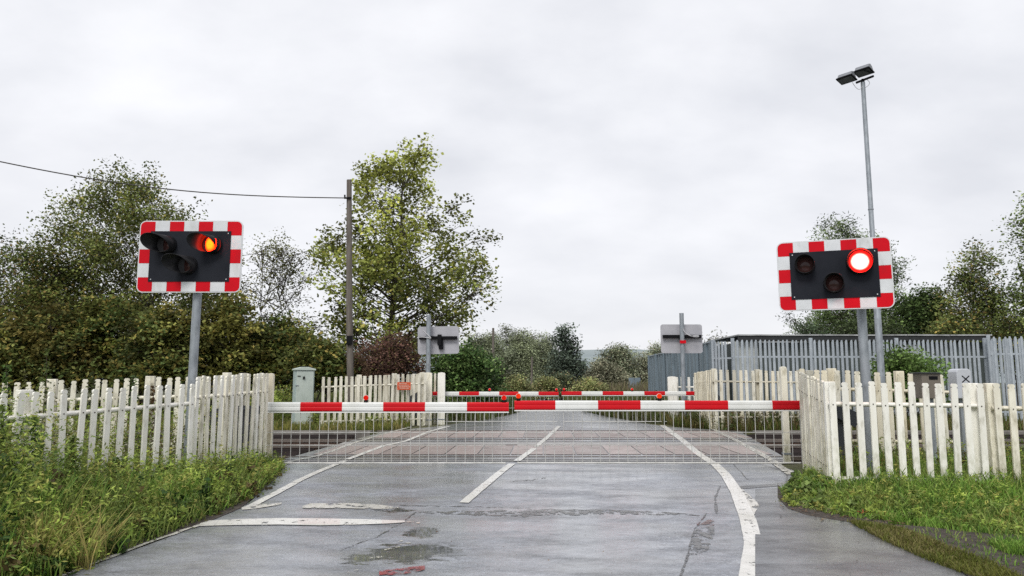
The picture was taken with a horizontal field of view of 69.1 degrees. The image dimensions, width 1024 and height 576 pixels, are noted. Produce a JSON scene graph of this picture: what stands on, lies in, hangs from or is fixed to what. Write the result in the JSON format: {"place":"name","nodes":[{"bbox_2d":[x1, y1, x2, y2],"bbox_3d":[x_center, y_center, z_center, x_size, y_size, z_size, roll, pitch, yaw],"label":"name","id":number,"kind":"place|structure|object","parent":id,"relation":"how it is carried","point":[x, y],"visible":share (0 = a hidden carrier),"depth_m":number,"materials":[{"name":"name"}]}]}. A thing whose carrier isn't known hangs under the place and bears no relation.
{"place":"outdoors","nodes":[
{"label":"outdoors","id":0,"kind":"place"},
{"bbox_2d":[55,414,411,431],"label":"verge grass","id":1,"kind":"structure","parent":0,"point":[277,425],"depth_m":21.16,"materials":[{"name":"green plant"}]},
{"bbox_2d":[7,389,533,421],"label":"grass","id":2,"kind":"structure","parent":0,"point":[481,415],"depth_m":28.86,"materials":[{"name":"green plant"}]},
{"bbox_2d":[66,463,793,575],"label":"road","id":3,"kind":"structure","parent":0,"point":[580,542],"depth_m":7.60,"materials":[{"name":"grey asphalt"}]},
{"bbox_2d":[56,472,278,575],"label":"leaf litter","id":4,"kind":"object","parent":3,"relation":"on","point":[230,509],"visible":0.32,"depth_m":7.93,"materials":[{"name":"plant"}]},
{"bbox_2d":[247,460,347,505],"bbox_3d":[-2.971,2.764,10.781,0.133,0.075,4.334,0,-7,2],"label":"road marking","id":5,"kind":"object","parent":3,"relation":"on","point":[265,498],"visible":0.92,"depth_m":10.01,"materials":[{"name":"paint"}]},
{"bbox_2d":[200,518,404,525],"bbox_3d":[-2.199,2.469,7.852,2.138,0.015,0.364,0,-7,0],"label":"stop line","id":6,"kind":"object","parent":3,"relation":"on","point":[306,521],"visible":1,"depth_m":7.87,"materials":[{"name":"paint"}]},
{"bbox_2d":[302,503,397,508],"bbox_3d":[-1.869,2.537,8.665,1.136,0.013,0.336,0,-7,0],"label":"road marking","id":7,"kind":"object","parent":3,"relation":"on","point":[326,505],"visible":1,"depth_m":8.63,"materials":[{"name":"paint"}]},
{"bbox_2d":[460,463,513,502],"bbox_3d":[-0.278,2.743,10.645,0.136,0.066,3.646,-1,-7,9],"label":"road marking","id":8,"kind":"object","parent":3,"relation":"on","point":[481,487],"visible":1,"depth_m":10.09,"materials":[{"name":"paint"}]},
{"bbox_2d":[421,509,679,516],"bbox_3d":[0.397,2.510,8.302,2.946,0.016,0.395,0,-7,0],"label":"damp patch","id":9,"kind":"object","parent":3,"relation":"on","point":[528,512],"visible":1,"depth_m":8.33,"materials":[{"name":"grey asphalt"}]},
{"bbox_2d":[660,425,759,575],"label":"road marking","id":10,"kind":"object","parent":3,"relation":"on","point":[747,567],"visible":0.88,"depth_m":8.15,"materials":[{"name":"paint"}]},
{"bbox_2d":[778,485,887,523],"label":"leaf litter","id":11,"kind":"object","parent":3,"relation":"on","point":[822,514],"visible":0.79,"depth_m":8.27,"materials":[{"name":"plant"}]},
{"bbox_2d":[755,488,966,575],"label":"footway patch","id":12,"kind":"object","parent":3,"relation":"on","point":[828,547],"visible":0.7,"depth_m":6.73,"materials":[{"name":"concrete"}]},
{"bbox_2d":[1,383,1021,575],"bbox_3d":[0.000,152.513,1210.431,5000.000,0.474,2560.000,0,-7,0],"label":"ground","id":13,"kind":"structure","parent":0,"point":[788,466],"depth_m":24.57,"materials":[{"name":"green plant"}]},
{"bbox_2d":[0,317,45,394],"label":"hedge bush","id":14,"kind":"object","parent":13,"relation":"on","point":[7,355],"visible":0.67,"depth_m":27.34,"materials":[{"name":"green plant"}]},
{"bbox_2d":[0,409,70,500],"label":"verge weeds","id":15,"kind":"object","parent":13,"relation":"on","point":[15,449],"visible":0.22,"depth_m":7.51,"materials":[{"name":"green plant"}]},
{"bbox_2d":[15,415,65,482],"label":"tall weed","id":16,"kind":"object","parent":13,"relation":"on","point":[36,434],"visible":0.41,"depth_m":7.76,"materials":[{"name":"green plant"}]},
{"bbox_2d":[0,301,111,410],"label":"hedge bush","id":17,"kind":"object","parent":13,"relation":"on","point":[41,332],"visible":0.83,"depth_m":28.14,"materials":[{"name":"green plant"}]},
{"bbox_2d":[0,223,118,406],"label":"willow tree","id":18,"kind":"object","parent":13,"relation":"on","point":[31,289],"visible":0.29,"depth_m":30.78,"materials":[{"name":"green plant"}]},
{"bbox_2d":[0,500,141,575],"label":"straw grass","id":19,"kind":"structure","parent":13,"relation":"on","point":[95,535],"depth_m":6.25,"materials":[{"name":"green plant"}]},
{"bbox_2d":[54,434,94,491],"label":"tall weed","id":20,"kind":"object","parent":13,"relation":"on","point":[73,437],"visible":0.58,"depth_m":8.12,"materials":[{"name":"green plant"}]},
{"bbox_2d":[0,384,194,480],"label":"picket fence","id":21,"kind":"object","parent":13,"relation":"on","point":[82,412],"visible":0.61,"depth_m":9.05,"materials":[{"name":"white paint"}]},
{"bbox_2d":[54,288,149,406],"bbox_3d":[-16.009,2.605,29.649,4.444,5.081,3.628,0,-7,0],"label":"hedge bush","id":22,"kind":"object","parent":13,"relation":"on","point":[98,324],"visible":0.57,"depth_m":29.22,"materials":[{"name":"green plant"}]},
{"bbox_2d":[0,154,254,404],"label":"willow tree","id":23,"kind":"object","parent":13,"relation":"on","point":[99,250],"visible":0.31,"depth_m":32.87,"materials":[{"name":"green plant"}]},
{"bbox_2d":[1,373,260,463],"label":"picket fence","id":24,"kind":"object","parent":13,"relation":"on","point":[149,380],"visible":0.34,"depth_m":11.93,"materials":[{"name":"beige paint"}]},
{"bbox_2d":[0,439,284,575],"bbox_3d":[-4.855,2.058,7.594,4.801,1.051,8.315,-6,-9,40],"label":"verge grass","id":25,"kind":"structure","parent":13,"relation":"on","point":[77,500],"depth_m":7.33,"materials":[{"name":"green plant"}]},
{"bbox_2d":[0,360,289,575],"bbox_3d":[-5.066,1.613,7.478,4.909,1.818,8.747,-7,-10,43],"label":"verge weeds","id":26,"kind":"object","parent":13,"relation":"on","point":[217,490],"visible":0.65,"depth_m":7.63,"materials":[{"name":"green plant"}]},
{"bbox_2d":[102,301,221,414],"bbox_3d":[-12.903,2.677,27.820,4.026,4.493,3.593,0,-7,0],"label":"hedge bush","id":27,"kind":"object","parent":13,"relation":"on","point":[159,349],"visible":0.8,"depth_m":27.26,"materials":[{"name":"green plant"}]},
{"bbox_2d":[136,221,243,462],"bbox_3d":[-4.757,0.879,10.768,1.530,3.801,0.538,0,-7,0],"label":"crossing signal","id":28,"kind":"object","parent":13,"relation":"on","point":[197,259],"visible":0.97,"depth_m":10.95,"materials":[{"name":"metal"}]},
{"bbox_2d":[54,430,372,438],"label":"trackside kerb","id":29,"kind":"structure","parent":13,"relation":"on","point":[359,435],"depth_m":20.11,"materials":[{"name":"concrete"}]},
{"bbox_2d":[191,373,268,470],"bbox_3d":[-4.194,2.115,11.007,0.224,1.714,1.806,-2,-7,14],"label":"picket fence","id":30,"kind":"object","parent":13,"relation":"on","point":[228,394],"visible":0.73,"depth_m":10.99,"materials":[{"name":"white paint"}]},
{"bbox_2d":[177,289,285,411],"bbox_3d":[-10.934,2.516,28.875,4.691,5.086,3.566,0,-7,0],"label":"hedge bush","id":31,"kind":"object","parent":13,"relation":"on","point":[226,328],"visible":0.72,"depth_m":28.26,"materials":[{"name":"green plant"}]},
{"bbox_2d":[266,373,274,456],"bbox_3d":[-4.180,2.388,12.803,0.120,1.830,0.120,0,-7,0],"label":"fence post","id":32,"kind":"object","parent":13,"relation":"on","point":[270,399],"visible":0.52,"depth_m":12.78,"materials":[{"name":"paint"}]},
{"bbox_2d":[239,309,324,401],"bbox_3d":[-9.217,2.985,29.781,4.100,4.377,3.496,0,-7,0],"label":"hedge bush","id":33,"kind":"object","parent":13,"relation":"on","point":[292,334],"visible":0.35,"depth_m":29.12,"materials":[{"name":"green plant"}]},
{"bbox_2d":[238,228,339,394],"bbox_3d":[-11.425,1.549,37.236,5.196,9.087,4.398,0,-7,0],"label":"alder tree","id":34,"kind":"object","parent":13,"relation":"on","point":[281,253],"visible":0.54,"depth_m":37.23,"materials":[{"name":"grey plant"}]},
{"bbox_2d":[292,367,315,424],"bbox_3d":[-6.278,3.292,22.358,0.640,1.822,0.435,4,-8,-28],"label":"equipment cabinet","id":35,"kind":"object","parent":13,"relation":"on","point":[303,384],"visible":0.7,"depth_m":22.22,"materials":[{"name":"grey metal"}]},
{"bbox_2d":[272,331,361,401],"bbox_3d":[-7.206,3.269,27.866,3.232,3.334,2.558,0,-7,0],"label":"hedge bush","id":36,"kind":"object","parent":13,"relation":"on","point":[324,356],"visible":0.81,"depth_m":27.30,"materials":[{"name":"green plant"}]},
{"bbox_2d":[344,179,353,413],"bbox_3d":[-5.960,0.398,27.318,0.587,8.984,0.355,0,-7,0],"label":"utility pole","id":37,"kind":"object","parent":13,"relation":"on","point":[349,336],"visible":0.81,"depth_m":27.31,"materials":[{"name":"brown wood"}]},
{"bbox_2d":[0,161,346,198],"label":"overhead wire","id":38,"kind":"object","parent":37,"relation":"attached to","point":[166,188],"visible":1,"depth_m":25.43,"materials":[{"name":"black metal"}]},
{"bbox_2d":[204,395,508,463],"bbox_3d":[-2.467,2.334,12.006,4.829,1.201,0.645,0,-7,0],"label":"level crossing barrier","id":39,"kind":"object","parent":13,"relation":"on","point":[365,406],"visible":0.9,"depth_m":12.01,"materials":[{"name":"white metal"}]},
{"bbox_2d":[320,372,426,425],"bbox_3d":[-4.200,3.497,22.727,3.240,1.847,0.227,3,-8,-24],"label":"picket fence","id":40,"kind":"object","parent":13,"relation":"on","point":[421,387],"visible":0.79,"depth_m":22.70,"materials":[{"name":"beige paint"}]},
{"bbox_2d":[353,329,434,397],"bbox_3d":[-5.199,3.563,31.376,4.347,3.627,3.819,0,-7,0],"label":"bramble bush","id":41,"kind":"object","parent":13,"relation":"on","point":[390,361],"visible":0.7,"depth_m":30.79,"materials":[{"name":"brown plant"}]},
{"bbox_2d":[300,132,502,393],"bbox_3d":[-5.438,-0.734,37.644,9.996,13.696,8.132,0,-7,0],"label":"poplar tree","id":42,"kind":"object","parent":13,"relation":"on","point":[387,263],"visible":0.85,"depth_m":36.60,"materials":[{"name":"green plant"}]},
{"bbox_2d":[338,386,527,418],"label":"weeds","id":43,"kind":"object","parent":13,"relation":"on","point":[449,398],"visible":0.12,"depth_m":29.30,"materials":[{"name":"green plant"}]},
{"bbox_2d":[417,315,458,372],"bbox_3d":[-2.452,2.669,24.515,1.386,3.573,0.326,0,-7,0],"label":"crossing signal","id":44,"kind":"object","parent":13,"relation":"on","point":[439,340],"visible":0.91,"depth_m":24.74,"materials":[{"name":"metal"}]},
{"bbox_2d":[425,337,510,402],"bbox_3d":[-1.952,3.671,30.810,4.051,3.297,3.294,0,-7,0],"label":"laurel bush","id":45,"kind":"object","parent":13,"relation":"on","point":[465,369],"visible":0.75,"depth_m":30.18,"materials":[{"name":"green plant"}]},
{"bbox_2d":[406,388,558,424],"bbox_3d":[-0.948,3.873,24.310,4.942,1.192,0.645,0,-7,0],"label":"level crossing barrier","id":46,"kind":"object","parent":13,"relation":"on","point":[498,394],"visible":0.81,"depth_m":24.33,"materials":[{"name":"red metal"}]},
{"bbox_2d":[475,330,507,387],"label":"distant birch","id":47,"kind":"object","parent":13,"relation":"on","point":[496,346],"visible":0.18,"depth_m":87.09,"materials":[{"name":"green plant"}]},
{"bbox_2d":[499,372,534,400],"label":"distant bush","id":48,"kind":"object","parent":13,"relation":"on","point":[515,384],"visible":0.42,"depth_m":49.17,"materials":[{"name":"green plant"}]},
{"bbox_2d":[501,327,544,388],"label":"distant birch","id":49,"kind":"object","parent":13,"relation":"on","point":[521,357],"visible":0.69,"depth_m":83.12,"materials":[{"name":"green plant"}]},
{"bbox_2d":[523,327,552,390],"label":"distant birch","id":50,"kind":"object","parent":13,"relation":"on","point":[542,351],"visible":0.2,"depth_m":87.19,"materials":[{"name":"green plant"}]},
{"bbox_2d":[526,373,560,399],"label":"distant bush","id":51,"kind":"object","parent":13,"relation":"on","point":[544,384],"visible":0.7,"depth_m":53.14,"materials":[{"name":"green plant"}]},
{"bbox_2d":[540,322,590,386],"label":"pine tree","id":52,"kind":"object","parent":13,"relation":"on","point":[568,361],"visible":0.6,"depth_m":73.34,"materials":[{"name":"green plant"}]},
{"bbox_2d":[566,376,610,390],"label":"distant bush","id":53,"kind":"object","parent":13,"relation":"on","point":[590,385],"visible":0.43,"depth_m":51.18,"materials":[{"name":"green plant"}]},
{"bbox_2d":[580,357,636,386],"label":"distant willow","id":54,"kind":"object","parent":13,"relation":"on","point":[604,371],"visible":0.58,"depth_m":60.88,"materials":[{"name":"green plant"}]},
{"bbox_2d":[588,341,646,380],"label":"distant willow","id":55,"kind":"object","parent":13,"relation":"on","point":[622,356],"visible":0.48,"depth_m":69.00,"materials":[{"name":"green plant"}]},
{"bbox_2d":[560,390,691,424],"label":"grass","id":56,"kind":"structure","parent":13,"relation":"on","point":[660,414],"depth_m":27.88,"materials":[{"name":"green plant"}]},
{"bbox_2d":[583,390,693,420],"bbox_3d":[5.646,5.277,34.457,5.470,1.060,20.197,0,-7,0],"label":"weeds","id":57,"kind":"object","parent":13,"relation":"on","point":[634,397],"visible":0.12,"depth_m":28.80,"materials":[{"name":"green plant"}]},
{"bbox_2d":[562,388,719,421],"bbox_3d":[4.228,3.872,24.330,5.203,1.199,0.645,0,-7,0],"label":"level crossing barrier","id":58,"kind":"object","parent":13,"relation":"on","point":[632,393],"visible":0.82,"depth_m":24.35,"materials":[{"name":"white metal"}]},
{"bbox_2d":[648,340,711,400],"bbox_3d":[10.567,4.344,34.399,6.235,2.994,16.511,0,-7,2],"label":"steel hoarding","id":59,"kind":"object","parent":13,"relation":"on","point":[662,367],"visible":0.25,"depth_m":34.47,"materials":[{"name":"grey metal"}]},
{"bbox_2d":[660,313,702,417],"bbox_3d":[5.738,2.674,24.918,1.408,3.662,0.326,0,-7,0],"label":"crossing signal","id":60,"kind":"object","parent":13,"relation":"on","point":[682,338],"visible":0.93,"depth_m":25.15,"materials":[{"name":"metal"}]},
{"bbox_2d":[514,393,856,463],"bbox_3d":[2.779,2.323,12.027,5.480,1.226,0.645,0,-7,0],"label":"level crossing barrier","id":61,"kind":"object","parent":13,"relation":"on","point":[673,406],"visible":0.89,"depth_m":12.04,"materials":[{"name":"white metal"}]},
{"bbox_2d":[694,370,712,428],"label":"picket fence","id":62,"kind":"object","parent":13,"relation":"on","point":[702,379],"visible":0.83,"depth_m":22.57,"materials":[{"name":"paint"}]},
{"bbox_2d":[711,340,731,412],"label":"palisade fence","id":63,"kind":"object","parent":13,"relation":"on","point":[714,346],"visible":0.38,"depth_m":26.15,"materials":[{"name":"metal"}]},
{"bbox_2d":[711,369,804,429],"bbox_3d":[7.179,3.313,21.592,2.842,1.931,0.227,1,-7,-8],"label":"picket fence","id":64,"kind":"object","parent":13,"relation":"on","point":[757,386],"visible":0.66,"depth_m":21.52,"materials":[{"name":"beige paint"}]},
{"bbox_2d":[677,399,855,431],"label":"verge weeds","id":65,"kind":"object","parent":13,"relation":"on","point":[752,414],"visible":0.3,"depth_m":21.16,"materials":[{"name":"green plant"}]},
{"bbox_2d":[779,366,791,461],"bbox_3d":[4.707,2.231,12.822,0.125,1.747,0.120,0,-7,0],"label":"fence post","id":66,"kind":"object","parent":13,"relation":"on","point":[785,414],"visible":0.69,"depth_m":12.78,"materials":[{"name":"beige paint"}]},
{"bbox_2d":[775,311,836,333],"bbox_3d":[15.829,3.725,39.800,3.138,5.377,2.185,0,-7,0],"label":"willow sapling","id":67,"kind":"object","parent":13,"relation":"on","point":[806,329],"visible":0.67,"depth_m":39.92,"materials":[{"name":"green plant"}]},
{"bbox_2d":[798,370,827,478],"bbox_3d":[4.482,2.071,10.885,0.218,1.748,2.014,-2,-7,12],"label":"picket fence","id":68,"kind":"object","parent":13,"relation":"on","point":[814,447],"visible":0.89,"depth_m":10.90,"materials":[{"name":"beige paint"}]},
{"bbox_2d":[781,469,869,511],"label":"bramble weeds","id":69,"kind":"object","parent":13,"relation":"on","point":[789,488],"visible":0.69,"depth_m":9.38,"materials":[{"name":"green plant"}]},
{"bbox_2d":[776,237,894,472],"bbox_3d":[4.528,1.009,10.247,1.427,3.435,0.613,0,-7,0],"label":"crossing signal","id":70,"kind":"object","parent":13,"relation":"on","point":[844,274],"visible":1,"depth_m":10.42,"materials":[{"name":"metal"}]},
{"bbox_2d":[707,334,991,415],"bbox_3d":[13.291,3.655,30.180,9.749,3.277,4.500,0,-7,0],"label":"fence","id":71,"kind":"object","parent":13,"relation":"on","point":[850,337],"visible":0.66,"depth_m":28.34,"materials":[{"name":"grey metal"}]},
{"bbox_2d":[785,210,917,333],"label":"willow tree","id":72,"kind":"object","parent":13,"relation":"on","point":[828,316],"visible":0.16,"depth_m":42.03,"materials":[{"name":"green plant"}]},
{"bbox_2d":[730,338,989,414],"bbox_3d":[12.117,3.182,25.825,8.927,2.897,0.130,0,-7,0],"label":"palisade fence","id":73,"kind":"object","parent":13,"relation":"on","point":[812,346],"visible":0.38,"depth_m":25.88,"materials":[{"name":"metal"}]},
{"bbox_2d":[836,64,885,382],"bbox_3d":[10.318,-1.343,21.733,1.191,10.845,0.656,0,-7,0],"label":"street lamp","id":74,"kind":"object","parent":13,"relation":"on","point":[858,72],"visible":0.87,"depth_m":22.05,"materials":[{"name":"metal"}]},
{"bbox_2d":[828,316,916,333],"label":"hedge bush","id":75,"kind":"object","parent":13,"relation":"on","point":[849,329],"visible":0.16,"depth_m":35.67,"materials":[{"name":"green plant"}]},
{"bbox_2d":[798,368,952,458],"bbox_3d":[6.276,2.266,12.553,2.848,1.811,0.227,0,-7,0],"label":"picket fence","id":76,"kind":"object","parent":13,"relation":"on","point":[830,374],"visible":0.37,"depth_m":12.53,"materials":[{"name":"paint"}]},
{"bbox_2d":[775,462,1023,536],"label":"verge weeds","id":77,"kind":"object","parent":13,"relation":"on","point":[868,508],"visible":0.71,"depth_m":8.53,"materials":[{"name":"green plant"}]},
{"bbox_2d":[778,457,1023,535],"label":"verge grass","id":78,"kind":"structure","parent":13,"relation":"on","point":[1018,486],"depth_m":8.64,"materials":[{"name":"green plant"}]},
{"bbox_2d":[822,381,989,484],"bbox_3d":[5.146,2.035,9.733,1.938,1.616,0.232,-1,-7,8],"label":"picket fence","id":79,"kind":"object","parent":13,"relation":"on","point":[972,405],"visible":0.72,"depth_m":9.68,"materials":[{"name":"white paint"}]},
{"bbox_2d":[860,342,958,418],"bbox_3d":[12.431,3.029,23.322,2.838,2.683,2.620,0,-7,0],"label":"elder bush","id":80,"kind":"object","parent":13,"relation":"on","point":[899,359],"visible":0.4,"depth_m":22.91,"materials":[{"name":"green plant"}]},
{"bbox_2d":[881,282,953,333],"bbox_3d":[20.860,2.902,37.863,4.229,6.528,3.334,0,-7,0],"label":"oak tree","id":81,"kind":"object","parent":13,"relation":"on","point":[912,312],"visible":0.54,"depth_m":37.69,"materials":[{"name":"green plant"}]},
{"bbox_2d":[909,372,941,463],"bbox_3d":[6.396,2.092,11.429,0.339,1.578,0.320,0,-7,0],"label":"control box","id":82,"kind":"object","parent":13,"relation":"on","point":[931,379],"visible":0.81,"depth_m":11.38,"materials":[{"name":"grey metal"}]},
{"bbox_2d":[839,444,1023,475],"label":"verge grass","id":83,"kind":"structure","parent":13,"relation":"on","point":[880,458],"depth_m":10.97,"materials":[{"name":"green plant"}]},
{"bbox_2d":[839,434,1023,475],"bbox_3d":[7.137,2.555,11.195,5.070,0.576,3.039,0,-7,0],"label":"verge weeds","id":84,"kind":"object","parent":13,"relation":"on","point":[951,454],"visible":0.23,"depth_m":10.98,"materials":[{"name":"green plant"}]},
{"bbox_2d":[920,314,981,341],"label":"hedge bush","id":85,"kind":"object","parent":13,"relation":"on","point":[951,328],"visible":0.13,"depth_m":32.73,"materials":[{"name":"green plant"}]},
{"bbox_2d":[948,369,971,458],"bbox_3d":[6.928,2.063,11.430,0.226,1.635,0.246,0,-7,0],"label":"telephone box","id":86,"kind":"object","parent":13,"relation":"on","point":[959,377],"visible":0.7,"depth_m":11.40,"materials":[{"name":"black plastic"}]},
{"bbox_2d":[918,237,1021,341],"bbox_3d":[22.041,1.703,36.115,4.712,8.469,4.059,0,-7,0],"label":"birch tree","id":87,"kind":"object","parent":13,"relation":"on","point":[969,282],"visible":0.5,"depth_m":35.89,"materials":[{"name":"green plant"}]},
{"bbox_2d":[967,309,1023,405],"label":"hedge bush","id":88,"kind":"object","parent":13,"relation":"on","point":[1016,331],"visible":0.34,"depth_m":32.79,"materials":[{"name":"green plant"}]},
{"bbox_2d":[977,190,1023,332],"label":"birch tree","id":89,"kind":"object","parent":13,"relation":"on","point":[1015,298],"visible":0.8,"depth_m":34.67,"materials":[{"name":"green plant"}]},
{"bbox_2d":[983,383,1023,481],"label":"picket fence","id":90,"kind":"object","parent":13,"relation":"on","point":[994,408],"visible":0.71,"depth_m":9.58,"materials":[{"name":"beige paint"}]},
{"bbox_2d":[990,338,1023,417],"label":"palisade fence","id":91,"kind":"object","parent":13,"relation":"on","point":[1020,362],"visible":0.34,"depth_m":28.08,"materials":[{"name":"metal"}]},
{"bbox_2d":[0,0,1023,350],"label":"sky","id":92,"kind":"structure","parent":0,"point":[637,165],"materials":[{"name":"white"}]},
{"bbox_2d":[385,399,738,431],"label":"road","id":93,"kind":"structure","parent":0,"point":[548,415],"depth_m":23.68,"materials":[{"name":"grey asphalt"}]},
{"bbox_2d":[574,380,647,390],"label":"hedge","id":94,"kind":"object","parent":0,"point":[641,387],"depth_m":55.58,"materials":[{"name":"green plant"}]},
{"bbox_2d":[344,346,1020,382],"bbox_3d":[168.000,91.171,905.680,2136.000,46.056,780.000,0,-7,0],"label":"hills","id":95,"kind":"structure","parent":0,"point":[589,354],"depth_m":743.42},
{"bbox_2d":[665,410,1023,431],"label":"verge grass","id":96,"kind":"structure","parent":0,"point":[687,422],"depth_m":21.13,"materials":[{"name":"green plant"}]},
{"bbox_2d":[896,521,1023,575],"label":"path","id":97,"kind":"structure","parent":0,"point":[1017,567],"depth_m":6.96,"materials":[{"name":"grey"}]},
{"bbox_2d":[847,517,1023,575],"bbox_3d":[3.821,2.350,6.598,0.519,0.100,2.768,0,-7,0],"label":"moss strip","id":98,"kind":"object","parent":97,"relation":"on","point":[932,537],"visible":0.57,"depth_m":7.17,"materials":[{"name":"green plant"}]},
{"bbox_2d":[983,534,1023,554],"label":"moss grass","id":99,"kind":"structure","parent":97,"relation":"on","point":[1011,545],"depth_m":6.74,"materials":[{"name":"green plant"}]},
{"bbox_2d":[986,335,1023,420],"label":"palisade fence","id":100,"kind":"object","parent":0,"point":[1000,354],"visible":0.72,"depth_m":25.33,"materials":[{"name":"metal"}]},
{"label":"ballast","id":101,"kind":"structure","parent":0,"visible":0},
{"bbox_2d":[284,433,791,462],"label":"crossing deck","id":102,"kind":"structure","parent":101,"relation":"on","point":[758,447],"depth_m":14.04,"materials":[{"name":"concrete"}]},
{"bbox_2d":[282,430,782,460],"bbox_3d":[1.119,3.482,16.818,10.388,0.002,8.086,0,-7,0],"label":"level crossing surface","id":103,"kind":"object","parent":102,"relation":"on","point":[642,449],"visible":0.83,"depth_m":15.66,"materials":[{"name":"rubber"}]},
{"bbox_2d":[52,444,1023,463],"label":"railway track","id":104,"kind":"structure","parent":101,"relation":"on","point":[794,458],"depth_m":16.09,"materials":[{"name":"metal"}]},
{"bbox_2d":[53,430,1023,443],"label":"railway track","id":105,"kind":"structure","parent":101,"relation":"on","point":[334,441],"depth_m":17.56,"materials":[{"name":"metal"}]},
{"bbox_2d":[115,435,354,438],"bbox_3d":[-7.362,3.951,19.157,6.277,0.220,2.928,0,-7,0],"label":"rail","id":106,"kind":"object","parent":105,"relation":"on","point":[312,437],"visible":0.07,"depth_m":19.46,"materials":[{"name":"metal"}]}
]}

